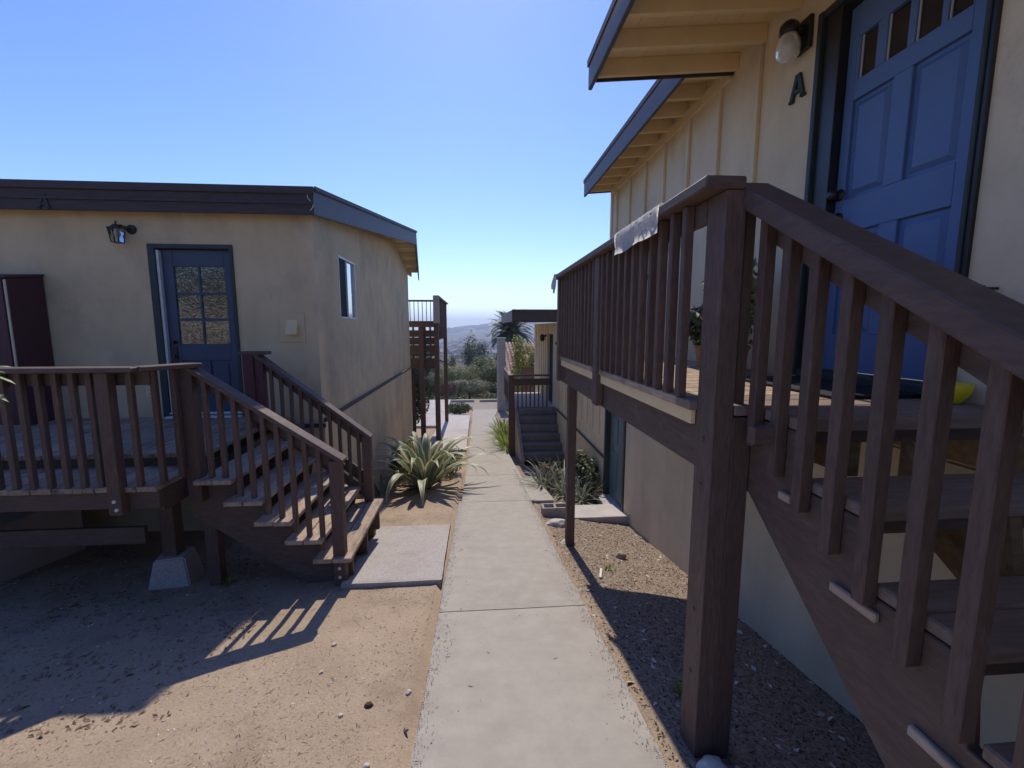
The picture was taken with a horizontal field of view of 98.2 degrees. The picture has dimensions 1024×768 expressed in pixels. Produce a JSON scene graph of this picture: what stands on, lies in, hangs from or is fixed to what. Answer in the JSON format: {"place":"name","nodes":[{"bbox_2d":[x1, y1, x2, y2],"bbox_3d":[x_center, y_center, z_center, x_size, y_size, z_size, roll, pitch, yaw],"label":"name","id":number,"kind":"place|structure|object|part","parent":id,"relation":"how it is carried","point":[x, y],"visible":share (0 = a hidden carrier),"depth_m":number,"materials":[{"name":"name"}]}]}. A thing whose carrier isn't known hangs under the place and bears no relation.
{"place":"outdoors","nodes":[
{"label":"outdoors","id":0,"kind":"place"},
{"bbox_2d":[0,0,655,329],"label":"sky","id":1,"kind":"structure","parent":0,"point":[476,128],"materials":[{"name":"blue"}]},
{"bbox_2d":[0,322,922,767],"bbox_3d":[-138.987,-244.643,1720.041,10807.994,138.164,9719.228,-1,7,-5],"label":"ground","id":2,"kind":"structure","parent":0,"point":[338,616],"depth_m":2.75,"materials":[{"name":"beige soil"}]},
{"bbox_2d":[0,366,14,401],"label":"agave","id":3,"kind":"object","parent":2,"relation":"on","point":[3,398],"visible":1,"depth_m":2.11,"materials":[{"name":"green plant"}]},
{"bbox_2d":[0,510,85,582],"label":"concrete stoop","id":4,"kind":"object","parent":2,"relation":"on","point":[15,562],"visible":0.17,"depth_m":4.33,"materials":[{"name":"grey concrete"}]},
{"bbox_2d":[0,531,297,737],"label":"leaf litter","id":5,"kind":"object","parent":2,"relation":"on","point":[19,707],"visible":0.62,"depth_m":3.38,"materials":[{"name":"brown plant"}]},
{"bbox_2d":[148,546,204,590],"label":"pier block","id":6,"kind":"structure","parent":2,"relation":"on","point":[185,567],"depth_m":3.88,"materials":[{"name":"concrete"}]},
{"bbox_2d":[0,179,418,531],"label":"stucco house","id":7,"kind":"structure","parent":2,"relation":"on","point":[213,279],"depth_m":5.27,"materials":[{"name":"beige paint"}]},
{"bbox_2d":[37,193,50,208],"bbox_3d":[-5.116,-1.996,4.840,0.139,0.157,0.012,-1,7,-5],"label":"house letter","id":8,"kind":"object","parent":7,"relation":"attached to","point":[45,202],"visible":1,"depth_m":4.84,"materials":[{"name":"black metal"}]},
{"bbox_2d":[106,220,136,243],"bbox_3d":[-4.397,-1.709,5.001,0.196,0.241,0.182,-1,7,-5],"label":"wall lantern","id":9,"kind":"object","parent":7,"relation":"attached to","point":[116,232],"depth_m":4.96,"materials":[{"name":"black metal"}]},
{"bbox_2d":[161,250,239,411],"bbox_3d":[-3.711,-0.602,5.332,0.790,1.960,0.105,-1,7,-5],"label":"door","id":10,"kind":"structure","parent":7,"relation":"in","point":[197,283],"depth_m":5.32,"materials":[{"name":"blue wood"}]},
{"bbox_2d":[337,255,356,318],"bbox_3d":[-2.488,-1.419,6.648,0.072,0.875,0.860,-1,7,-5],"label":"window","id":11,"kind":"structure","parent":7,"relation":"in","point":[346,268],"depth_m":6.65,"materials":[{"name":"glass"}]},
{"bbox_2d":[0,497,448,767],"bbox_3d":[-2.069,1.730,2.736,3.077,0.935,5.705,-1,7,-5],"label":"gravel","id":12,"kind":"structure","parent":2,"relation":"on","point":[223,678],"depth_m":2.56,"materials":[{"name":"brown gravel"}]},
{"bbox_2d":[0,489,449,767],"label":"twig litter","id":13,"kind":"object","parent":2,"relation":"on","point":[216,658],"visible":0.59,"depth_m":2.81,"materials":[{"name":"beige plant"}]},
{"bbox_2d":[218,575,237,586],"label":"weed","id":14,"kind":"object","parent":2,"relation":"on","point":[230,581],"visible":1,"depth_m":3.92,"materials":[{"name":"green plant"}]},
{"bbox_2d":[177,351,383,585],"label":"wooden stairs","id":15,"kind":"structure","parent":2,"relation":"on","point":[278,501],"depth_m":3.81,"materials":[{"name":"brown wood"}]},
{"bbox_2d":[362,762,369,767],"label":"pebble","id":16,"kind":"object","parent":2,"relation":"on","point":[366,765],"visible":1,"depth_m":1.93,"materials":[{"name":"white stone"}]},
{"bbox_2d":[364,701,373,708],"bbox_3d":[-0.753,1.685,2.330,0.049,0.028,0.036,-1,7,-5],"label":"pebble","id":17,"kind":"object","parent":2,"relation":"on","point":[368,704],"visible":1,"depth_m":2.32,"materials":[{"name":"stone"}]},
{"bbox_2d":[360,473,413,497],"bbox_3d":[-2.370,1.695,7.426,0.943,0.427,1.183,7,10,44],"label":"agave","id":18,"kind":"object","parent":2,"relation":"on","point":[383,486],"visible":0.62,"depth_m":7.52,"materials":[{"name":"green plant"}]},
{"bbox_2d":[341,524,450,588],"bbox_3d":[-1.122,1.783,4.649,0.901,0.387,1.668,-1,7,-5],"label":"entry pad","id":19,"kind":"object","parent":2,"relation":"on","point":[412,555],"visible":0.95,"depth_m":4.34,"materials":[{"name":"concrete"}]},
{"bbox_2d":[388,438,421,474],"bbox_3d":[-2.110,1.669,9.225,0.830,1.081,1.265,2,8,17],"label":"shrub","id":20,"kind":"object","parent":2,"relation":"on","point":[398,465],"visible":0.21,"depth_m":8.90,"materials":[{"name":"green plant"}]},
{"bbox_2d":[410,356,433,379],"bbox_3d":[-7.123,-0.799,32.636,2.724,4.580,2.953,6,9,37],"label":"tree","id":21,"kind":"object","parent":2,"relation":"on","point":[426,370],"visible":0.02,"depth_m":32.52,"materials":[{"name":"green plant"}]},
{"bbox_2d":[415,369,432,423],"bbox_3d":[-3.671,0.587,15.585,1.815,3.219,1.418,2,7,13],"label":"shrub","id":22,"kind":"object","parent":2,"relation":"on","point":[427,393],"visible":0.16,"depth_m":15.35,"materials":[{"name":"green plant"}]},
{"bbox_2d":[408,295,448,442],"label":"tall deck","id":23,"kind":"structure","parent":2,"relation":"on","point":[424,342],"depth_m":13.96,"materials":[{"name":"brown wood"}]},
{"bbox_2d":[361,431,498,507],"bbox_3d":[-1.408,1.477,7.825,2.505,1.122,2.726,-1,7,-5],"label":"agave","id":24,"kind":"object","parent":2,"relation":"on","point":[421,464],"visible":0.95,"depth_m":7.78,"materials":[{"name":"green plant"}]},
{"bbox_2d":[416,371,443,399],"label":"shrub","id":25,"kind":"object","parent":2,"relation":"on","point":[431,382],"visible":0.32,"depth_m":31.27,"materials":[{"name":"green plant"}]},
{"bbox_2d":[416,400,450,427],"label":"concrete patio","id":26,"kind":"structure","parent":2,"relation":"on","point":[431,418],"depth_m":20.38,"materials":[{"name":"grey concrete"}]},
{"bbox_2d":[417,354,465,398],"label":"grey roof house","id":27,"kind":"structure","parent":2,"relation":"on","point":[442,359],"depth_m":59.87,"materials":[{"name":"paint"}]},
{"bbox_2d":[440,349,449,353],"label":"town house","id":28,"kind":"structure","parent":2,"relation":"on","point":[442,351],"depth_m":675.94,"materials":[{"name":"white paint"}]},
{"bbox_2d":[434,381,457,396],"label":"shrub","id":29,"kind":"object","parent":2,"relation":"on","point":[452,388],"visible":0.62,"depth_m":30.70,"materials":[{"name":"green plant"}]},
{"bbox_2d":[430,414,469,451],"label":"concrete ramp","id":30,"kind":"structure","parent":2,"relation":"on","point":[455,426],"depth_m":16.00,"materials":[{"name":"grey concrete"}]},
{"bbox_2d":[438,454,462,478],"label":"shrub","id":31,"kind":"object","parent":2,"relation":"on","point":[450,474],"visible":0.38,"depth_m":9.08,"materials":[{"name":"green plant"}]},
{"bbox_2d":[447,344,456,348],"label":"town house","id":32,"kind":"structure","parent":2,"relation":"on","point":[451,346],"depth_m":906.71,"materials":[{"name":"white paint"}]},
{"bbox_2d":[448,356,456,397],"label":"tree","id":33,"kind":"object","parent":2,"relation":"on","point":[452,359],"visible":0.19,"depth_m":46.51,"materials":[{"name":"green plant"}]},
{"bbox_2d":[450,348,461,353],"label":"town house","id":34,"kind":"structure","parent":2,"relation":"on","point":[453,351],"depth_m":679.35,"materials":[{"name":"white paint"}]},
{"bbox_2d":[416,389,496,399],"bbox_3d":[-1.542,1.387,45.544,38.542,6.222,30.711,-1,7,-5],"label":"ground cover","id":35,"kind":"object","parent":2,"relation":"on","point":[486,396],"visible":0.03,"depth_m":35.97,"materials":[{"name":"green plant"}]},
{"bbox_2d":[418,344,495,364],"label":"valley woodland","id":36,"kind":"object","parent":2,"relation":"on","point":[459,355],"visible":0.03,"depth_m":590.56,"materials":[{"name":"green plant"}]},
{"bbox_2d":[448,402,471,413],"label":"shrub","id":37,"kind":"object","parent":2,"relation":"on","point":[459,408],"visible":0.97,"depth_m":20.38,"materials":[{"name":"green plant"}]},
{"bbox_2d":[440,363,482,398],"bbox_3d":[-4.620,-0.117,38.154,4.710,3.424,3.531,-1,7,-5],"label":"tree","id":38,"kind":"object","parent":2,"relation":"on","point":[466,374],"visible":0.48,"depth_m":37.55,"materials":[{"name":"green plant"}]},
{"bbox_2d":[451,379,490,398],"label":"shrub","id":39,"kind":"object","parent":2,"relation":"on","point":[470,388],"visible":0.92,"depth_m":32.17,"materials":[{"name":"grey plant"}]},
{"bbox_2d":[461,330,488,372],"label":"tree","id":40,"kind":"object","parent":2,"relation":"on","point":[467,360],"visible":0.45,"depth_m":82.71,"materials":[{"name":"green plant"}]},
{"bbox_2d":[415,322,543,332],"bbox_3d":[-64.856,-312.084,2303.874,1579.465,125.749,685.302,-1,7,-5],"label":"hill woodland","id":41,"kind":"object","parent":2,"relation":"on","point":[461,328],"visible":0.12,"depth_m":2122.38,"materials":[{"name":"green plant"}]},
{"bbox_2d":[469,354,496,397],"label":"tree","id":42,"kind":"object","parent":2,"relation":"on","point":[479,363],"visible":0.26,"depth_m":51.55,"materials":[{"name":"green plant"}]},
{"bbox_2d":[479,359,496,383],"bbox_3d":[-0.861,-0.284,39.134,4.062,3.827,3.390,-1,7,-5],"label":"tree","id":43,"kind":"object","parent":2,"relation":"on","point":[491,375],"visible":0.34,"depth_m":38.55,"materials":[{"name":"green plant"}]},
{"bbox_2d":[484,382,496,393],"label":"shrub","id":44,"kind":"object","parent":2,"relation":"on","point":[493,386],"visible":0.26,"depth_m":32.24,"materials":[{"name":"green plant"}]},
{"bbox_2d":[478,419,507,437],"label":"lily clump","id":45,"kind":"object","parent":2,"relation":"on","point":[502,424],"visible":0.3,"depth_m":15.33,"materials":[{"name":"green plant"}]},
{"bbox_2d":[482,428,507,450],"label":"lily clump","id":46,"kind":"object","parent":2,"relation":"on","point":[505,443],"visible":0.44,"depth_m":13.05,"materials":[{"name":"green plant"}]},
{"bbox_2d":[485,423,507,444],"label":"lily clump","id":47,"kind":"object","parent":2,"relation":"on","point":[499,434],"visible":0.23,"depth_m":14.13,"materials":[{"name":"green plant"}]},
{"bbox_2d":[485,417,507,431],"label":"lily clump","id":48,"kind":"object","parent":2,"relation":"on","point":[499,421],"visible":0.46,"depth_m":16.69,"materials":[{"name":"green plant"}]},
{"bbox_2d":[485,310,533,349],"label":"palm tree","id":49,"kind":"object","parent":2,"relation":"on","point":[510,328],"visible":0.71,"depth_m":45.05,"materials":[{"name":"green plant"}]},
{"bbox_2d":[495,337,533,410],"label":"tiled house","id":50,"kind":"structure","parent":2,"relation":"on","point":[503,354],"depth_m":24.99,"materials":[{"name":"paint"}]},
{"bbox_2d":[511,334,533,391],"bbox_3d":[0.697,-0.451,24.246,1.310,4.534,1.506,7,10,43],"label":"tree","id":51,"kind":"object","parent":2,"relation":"on","point":[519,357],"visible":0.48,"depth_m":23.91,"materials":[{"name":"green plant"}]},
{"bbox_2d":[521,367,533,391],"bbox_3d":[0.860,0.408,20.343,0.900,2.420,0.090,-1,7,-5],"label":"fence screen","id":52,"kind":"object","parent":2,"relation":"on","point":[524,370],"visible":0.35,"depth_m":20.24,"materials":[{"name":"brown wood"}]},
{"bbox_2d":[502,309,557,461],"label":"house","id":53,"kind":"structure","parent":2,"relation":"on","point":[545,353],"depth_m":13.18,"materials":[{"name":"beige paint"}]},
{"bbox_2d":[540,334,546,340],"bbox_3d":[0.957,-1.418,13.548,0.217,0.230,0.155,-1,7,-5],"label":"wall lamp","id":54,"kind":"object","parent":53,"relation":"attached to","point":[542,337],"visible":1,"depth_m":13.50,"materials":[{"name":"black metal"}]},
{"bbox_2d":[549,334,552,401],"bbox_3d":[1.205,-0.459,13.109,0.050,2.020,0.850,-1,7,-5],"label":"door","id":55,"kind":"structure","parent":53,"relation":"in","point":[551,335],"depth_m":13.21,"materials":[{"name":"wood"}]},
{"bbox_2d":[515,392,563,465],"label":"concrete steps","id":56,"kind":"structure","parent":2,"relation":"on","point":[537,434],"depth_m":11.51,"materials":[{"name":"concrete"}]},
{"bbox_2d":[504,367,550,455],"bbox_3d":[0.369,0.810,13.706,1.190,2.510,2.960,-1,7,-5],"label":"landing railing","id":57,"kind":"object","parent":56,"relation":"on","point":[510,381],"visible":0.97,"depth_m":12.21,"materials":[{"name":"brown wood"}]},
{"bbox_2d":[521,456,563,484],"bbox_3d":[0.642,1.711,8.667,1.168,0.555,1.353,-6,9,-38],"label":"aloe","id":58,"kind":"object","parent":2,"relation":"on","point":[540,467],"visible":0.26,"depth_m":8.78,"materials":[{"name":"green plant"}]},
{"bbox_2d":[534,462,563,485],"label":"shrub","id":59,"kind":"object","parent":2,"relation":"on","point":[547,466],"visible":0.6,"depth_m":8.22,"materials":[{"name":"green plant"}]},
{"bbox_2d":[541,503,564,518],"bbox_3d":[0.589,1.753,6.117,0.360,0.160,0.180,-1,7,-5],"label":"cinder block","id":60,"kind":"object","parent":2,"relation":"on","point":[555,510],"depth_m":6.03,"materials":[{"name":"concrete"}]},
{"bbox_2d":[520,452,589,497],"bbox_3d":[1.008,1.706,8.312,1.702,0.866,1.661,-1,7,-5],"label":"aloe","id":61,"kind":"object","parent":2,"relation":"on","point":[564,471],"visible":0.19,"depth_m":8.51,"materials":[{"name":"green plant"}]},
{"bbox_2d":[546,518,564,526],"bbox_3d":[0.575,1.782,5.682,0.290,0.104,0.168,-1,7,-5],"label":"stone","id":62,"kind":"object","parent":2,"relation":"on","point":[555,522],"visible":0.84,"depth_m":5.63,"materials":[{"name":"white stone"}]},
{"bbox_2d":[531,466,600,498],"bbox_3d":[0.846,1.652,7.608,1.340,0.617,1.419,-7,10,-44],"label":"aloe","id":63,"kind":"object","parent":2,"relation":"on","point":[562,484],"visible":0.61,"depth_m":7.67,"materials":[{"name":"green plant"}]},
{"bbox_2d":[549,471,609,504],"bbox_3d":[1.166,1.721,7.356,1.084,0.524,1.068,5,9,32],"label":"aloe","id":64,"kind":"object","parent":2,"relation":"on","point":[584,495],"visible":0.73,"depth_m":7.31,"materials":[{"name":"green plant"}]},
{"bbox_2d":[576,449,598,496],"bbox_3d":[1.320,1.756,7.851,0.428,1.097,1.036,-2,8,-16],"label":"shrub","id":65,"kind":"object","parent":2,"relation":"on","point":[585,464],"visible":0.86,"depth_m":7.71,"materials":[{"name":"green plant"}]},
{"bbox_2d":[603,563,614,569],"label":"weed","id":66,"kind":"object","parent":2,"relation":"on","point":[608,566],"visible":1,"depth_m":4.31,"materials":[{"name":"green plant"}]},
{"bbox_2d":[615,551,626,559],"bbox_3d":[1.155,1.825,4.692,0.102,0.086,0.100,-7,10,-43],"label":"stone","id":67,"kind":"object","parent":2,"relation":"on","point":[621,555],"visible":0.9,"depth_m":4.67,"materials":[{"name":"grey stone"}]},
{"bbox_2d":[669,676,681,699],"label":"weed","id":68,"kind":"object","parent":2,"relation":"on","point":[678,686],"visible":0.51,"depth_m":2.49,"materials":[{"name":"green plant"}]},
{"bbox_2d":[534,491,883,767],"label":"gravel","id":69,"kind":"structure","parent":2,"relation":"on","point":[752,752],"depth_m":2.90,"materials":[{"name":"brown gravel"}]},
{"bbox_2d":[544,492,878,767],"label":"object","id":70,"kind":"object","parent":2,"relation":"on","point":[687,752],"visible":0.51,"depth_m":2.83,"materials":[{"name":"gravel"}]},
{"bbox_2d":[696,755,727,767],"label":"stone","id":71,"kind":"object","parent":2,"relation":"on","point":[709,761],"visible":1,"depth_m":1.92,"materials":[{"name":"grey stone"}]},
{"bbox_2d":[555,0,1023,748],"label":"house","id":72,"kind":"structure","parent":2,"relation":"on","point":[901,122],"depth_m":2.70,"materials":[{"name":"paint"}]},
{"bbox_2d":[609,413,623,506],"bbox_3d":[1.655,1.127,6.840,0.050,1.465,0.858,-1,7,-5],"label":"basement door","id":73,"kind":"structure","parent":72,"relation":"in","point":[616,438],"depth_m":6.93,"materials":[{"name":"teal wood"}]},
{"bbox_2d":[775,13,814,63],"bbox_3d":[1.776,-2.182,2.817,0.172,0.237,0.162,-1,7,-5],"label":"wall lamp","id":74,"kind":"object","parent":72,"relation":"attached to","point":[795,36],"visible":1,"depth_m":2.78,"materials":[{"name":"white glass"}]},
{"bbox_2d":[788,72,806,104],"bbox_3d":[1.850,-1.923,2.870,0.020,0.162,0.144,-1,7,-5],"label":"house letter","id":75,"kind":"object","parent":72,"relation":"attached to","point":[799,83],"visible":1,"depth_m":2.86,"materials":[{"name":"black metal"}]},
{"bbox_2d":[822,0,986,379],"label":"door","id":76,"kind":"structure","parent":72,"relation":"in","point":[913,65],"depth_m":2.21,"materials":[{"name":"blue wood"}]},
{"bbox_2d":[984,285,998,289],"bbox_3d":[1.912,-0.320,1.791,0.093,0.157,0.152,3,8,19],"label":"hanging bag","id":77,"kind":"object","parent":72,"relation":"hanging from","point":[994,288],"visible":0.02,"depth_m":1.78,"materials":[{"name":"black metal"}]},
{"bbox_2d":[556,175,1023,758],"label":"raised deck","id":78,"kind":"structure","parent":2,"relation":"on","point":[614,357],"depth_m":1.97,"materials":[{"name":"brown wood"}]},
{"bbox_2d":[551,273,556,292],"bbox_3d":[0.462,-1.101,4.892,0.044,0.226,0.160,-1,7,-5],"label":"rag","id":79,"kind":"object","parent":78,"relation":"hanging from","point":[553,285],"visible":1,"depth_m":4.85,"materials":[{"name":"fabric"}]},
{"bbox_2d":[614,202,681,259],"bbox_3d":[0.755,-0.813,2.449,0.188,0.191,0.670,-1,7,-5],"label":"quilted mat","id":80,"kind":"object","parent":78,"relation":"on","point":[632,234],"visible":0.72,"depth_m":2.38,"materials":[{"name":"fabric"}]},
{"bbox_2d":[689,304,702,366],"bbox_3d":[1.577,-0.401,3.562,0.435,0.528,0.415,-1,7,-5],"label":"potted plant","id":81,"kind":"object","parent":78,"relation":"on","point":[695,322],"visible":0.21,"depth_m":3.54,"materials":[{"name":"green plant"}]},
{"bbox_2d":[700,257,757,355],"bbox_3d":[1.534,-0.494,3.075,0.450,0.837,0.478,-1,7,-5],"label":"potted plant","id":82,"kind":"object","parent":78,"relation":"on","point":[753,300],"visible":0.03,"depth_m":2.94,"materials":[{"name":"green plant"}]},
{"bbox_2d":[745,376,920,398],"bbox_3d":[1.623,0.008,2.381,0.450,0.017,0.790,-1,7,-5],"label":"door mat","id":83,"kind":"object","parent":78,"relation":"on","point":[863,392],"depth_m":2.19,"materials":[{"name":"rubber"}]},
{"bbox_2d":[953,382,974,403],"bbox_3d":[1.858,0.036,1.893,0.159,0.085,0.159,-1,7,-5],"label":"bowl","id":84,"kind":"object","parent":78,"relation":"on","point":[963,392],"visible":0.35,"depth_m":1.82,"materials":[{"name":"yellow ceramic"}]},
{"bbox_2d":[734,183,1023,767],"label":"wooden stairs","id":85,"kind":"structure","parent":2,"relation":"on","point":[917,654],"depth_m":1.22,"materials":[{"name":"brown wood"}]},
{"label":"pier block","id":86,"kind":"object","parent":2,"relation":"on","visible":0},
{"bbox_2d":[0,362,273,555],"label":"wooden deck","id":87,"kind":"structure","parent":86,"relation":"on","point":[104,456],"depth_m":3.35,"materials":[{"name":"brown wood"}]},
{"bbox_2d":[0,274,54,426],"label":"cabinet","id":88,"kind":"object","parent":87,"relation":"on","point":[25,339],"visible":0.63,"depth_m":4.87,"materials":[{"name":"brown wood"}]},
{"bbox_3d":[-5.675,-0.324,4.730,0.635,1.560,0.023,-1,7,-5],"label":"cupboard door","id":89,"kind":"part","parent":88,"relation":"part of","materials":[{"name":"brown wood"}]},
{"bbox_2d":[448,399,507,409],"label":"pavement","id":90,"kind":"structure","parent":0,"point":[492,405],"depth_m":27.84,"materials":[{"name":"concrete"}]},
{"bbox_2d":[451,400,473,401],"bbox_3d":[-3.317,1.105,28.902,1.700,0.140,0.200,-1,7,-5],"label":"wheel stop","id":91,"kind":"object","parent":90,"relation":"on","point":[462,400],"visible":0.56,"depth_m":28.81,"materials":[{"name":"concrete"}]},
{"bbox_2d":[480,399,496,401],"bbox_3d":[-1.398,1.085,29.053,1.450,0.140,0.200,-1,7,-5],"label":"wheel stop","id":92,"kind":"object","parent":90,"relation":"on","point":[488,400],"visible":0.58,"depth_m":28.97,"materials":[{"name":"concrete"}]},
{"bbox_2d":[410,409,668,767],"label":"path","id":93,"kind":"structure","parent":0,"point":[527,700],"depth_m":2.70,"materials":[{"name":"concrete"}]},
{"bbox_2d":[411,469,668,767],"bbox_3d":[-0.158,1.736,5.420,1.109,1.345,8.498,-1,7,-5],"label":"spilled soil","id":94,"kind":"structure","parent":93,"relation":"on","point":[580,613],"depth_m":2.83,"materials":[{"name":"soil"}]},
{"bbox_2d":[515,462,564,488],"bbox_3d":[0.534,1.699,7.923,1.207,0.525,1.152,-7,10,-44],"label":"aloe","id":95,"kind":"object","parent":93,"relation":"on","point":[540,480],"visible":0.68,"depth_m":7.99,"materials":[{"name":"green plant"}]},
{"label":"utility pole","id":96,"kind":"object","parent":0,"visible":0},
{"bbox_2d":[462,353,495,353],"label":"power line","id":97,"kind":"object","parent":96,"relation":"attached to","point":[478,353],"visible":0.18,"depth_m":59.78,"materials":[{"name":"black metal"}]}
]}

